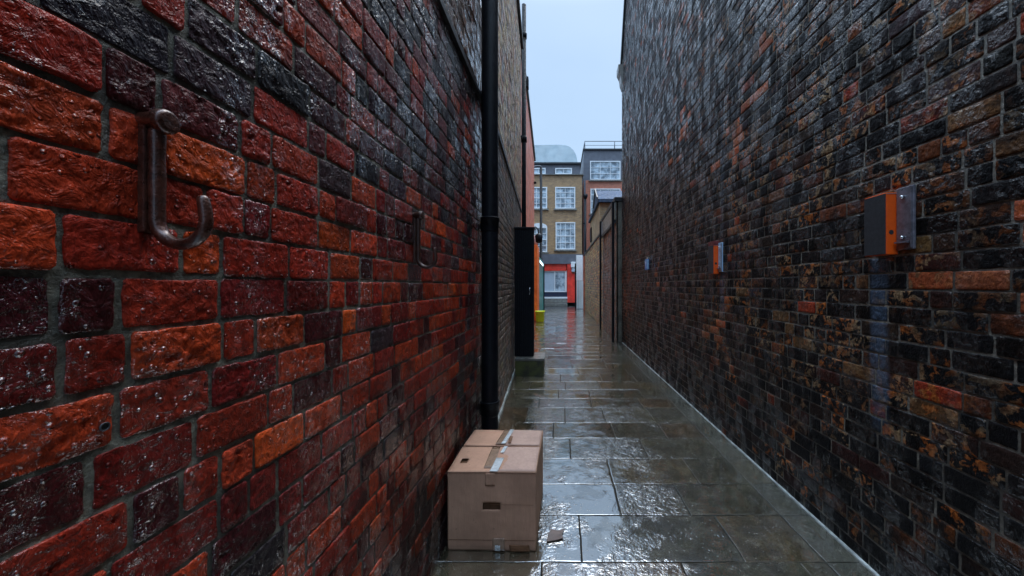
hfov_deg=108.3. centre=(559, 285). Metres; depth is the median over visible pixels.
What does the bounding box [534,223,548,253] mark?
window
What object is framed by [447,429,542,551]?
cardboard box
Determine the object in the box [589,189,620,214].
window
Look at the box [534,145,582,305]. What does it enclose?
shop building
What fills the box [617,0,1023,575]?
brick building
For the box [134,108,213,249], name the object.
wall hook
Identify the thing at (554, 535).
cardboard scrap
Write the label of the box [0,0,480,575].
brick building
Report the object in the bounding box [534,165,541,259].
street lamp
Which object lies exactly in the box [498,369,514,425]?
kerb
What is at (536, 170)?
window
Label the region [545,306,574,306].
ground
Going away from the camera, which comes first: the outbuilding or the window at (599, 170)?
the outbuilding
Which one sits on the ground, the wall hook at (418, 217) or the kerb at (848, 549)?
the kerb at (848, 549)
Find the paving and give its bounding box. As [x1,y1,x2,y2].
[432,309,874,575]
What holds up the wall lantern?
attached to the rendered building at (530, 157)
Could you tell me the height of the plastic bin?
0.448 m
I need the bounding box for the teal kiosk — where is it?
[539,257,544,310]
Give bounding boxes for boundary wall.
[583,234,602,327]
[599,197,621,341]
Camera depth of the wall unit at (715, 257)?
3.76 m
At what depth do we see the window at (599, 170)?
29.49 m
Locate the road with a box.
[545,307,574,308]
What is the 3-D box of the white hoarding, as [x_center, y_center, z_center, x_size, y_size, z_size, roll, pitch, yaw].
[1.207,-0.216,23.430,0.528,3.433,0.100,0,0,0]
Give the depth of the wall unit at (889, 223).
1.77 m
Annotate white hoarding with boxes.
[575,255,582,308]
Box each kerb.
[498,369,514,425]
[622,342,879,575]
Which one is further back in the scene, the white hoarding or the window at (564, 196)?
the window at (564, 196)
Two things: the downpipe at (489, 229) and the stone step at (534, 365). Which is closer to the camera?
the downpipe at (489, 229)
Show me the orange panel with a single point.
(536, 277)
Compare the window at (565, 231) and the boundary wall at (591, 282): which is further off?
the window at (565, 231)
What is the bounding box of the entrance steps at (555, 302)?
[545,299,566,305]
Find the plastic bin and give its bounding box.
[535,311,544,321]
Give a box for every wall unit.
[708,241,722,273]
[864,185,915,255]
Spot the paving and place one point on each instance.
(579, 483)
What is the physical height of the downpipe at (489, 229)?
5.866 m
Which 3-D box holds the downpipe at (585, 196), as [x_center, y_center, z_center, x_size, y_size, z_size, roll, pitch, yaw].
[1.853,-2.581,26.815,0.340,8.122,0.370,0,0,0]
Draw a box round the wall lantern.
[534,226,542,242]
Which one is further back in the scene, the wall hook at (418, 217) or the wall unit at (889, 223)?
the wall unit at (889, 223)
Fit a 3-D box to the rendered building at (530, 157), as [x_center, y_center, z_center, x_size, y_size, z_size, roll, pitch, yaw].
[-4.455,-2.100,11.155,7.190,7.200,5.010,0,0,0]
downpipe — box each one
[480,0,499,429]
[583,194,587,255]
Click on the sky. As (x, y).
(573, 47)
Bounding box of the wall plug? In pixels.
[99,422,110,431]
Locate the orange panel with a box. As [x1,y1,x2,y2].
[534,245,538,320]
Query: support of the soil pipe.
attached to the brick building at (510, 41)
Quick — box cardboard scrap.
[546,529,563,541]
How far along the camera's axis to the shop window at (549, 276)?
26.98 m
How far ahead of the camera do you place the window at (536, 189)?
26.99 m
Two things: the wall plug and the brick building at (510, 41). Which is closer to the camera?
the wall plug
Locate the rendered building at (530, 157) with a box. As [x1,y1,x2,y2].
[521,49,535,226]
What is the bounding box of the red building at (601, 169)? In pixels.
[580,141,621,255]
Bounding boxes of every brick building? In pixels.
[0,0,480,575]
[498,0,523,411]
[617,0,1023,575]
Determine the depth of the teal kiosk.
19.69 m
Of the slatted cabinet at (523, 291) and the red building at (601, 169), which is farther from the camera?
the red building at (601, 169)
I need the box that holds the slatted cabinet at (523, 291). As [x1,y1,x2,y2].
[513,227,534,355]
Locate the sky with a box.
[520,0,623,161]
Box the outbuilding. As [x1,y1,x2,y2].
[588,189,621,244]
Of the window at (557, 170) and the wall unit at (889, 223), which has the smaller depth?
the wall unit at (889, 223)
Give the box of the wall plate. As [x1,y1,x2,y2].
[645,257,648,269]
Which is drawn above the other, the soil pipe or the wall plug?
the soil pipe
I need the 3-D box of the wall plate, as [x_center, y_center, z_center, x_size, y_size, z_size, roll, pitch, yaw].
[1.605,-0.405,6.786,0.049,0.230,0.148,0,0,0]
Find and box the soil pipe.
[521,3,526,226]
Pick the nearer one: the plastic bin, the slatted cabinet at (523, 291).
the slatted cabinet at (523, 291)
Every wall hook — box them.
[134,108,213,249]
[413,211,436,268]
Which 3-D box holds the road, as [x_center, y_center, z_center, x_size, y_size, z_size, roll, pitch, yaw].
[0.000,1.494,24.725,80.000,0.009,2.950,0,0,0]
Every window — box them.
[534,168,545,173]
[534,187,548,209]
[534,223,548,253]
[545,272,553,290]
[554,187,576,209]
[554,222,576,250]
[555,168,571,173]
[589,161,621,180]
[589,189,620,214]
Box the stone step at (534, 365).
[515,352,545,375]
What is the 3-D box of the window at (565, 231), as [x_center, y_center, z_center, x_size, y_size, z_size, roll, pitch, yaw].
[0.396,-3.579,26.940,1.638,2.116,0.160,0,0,0]

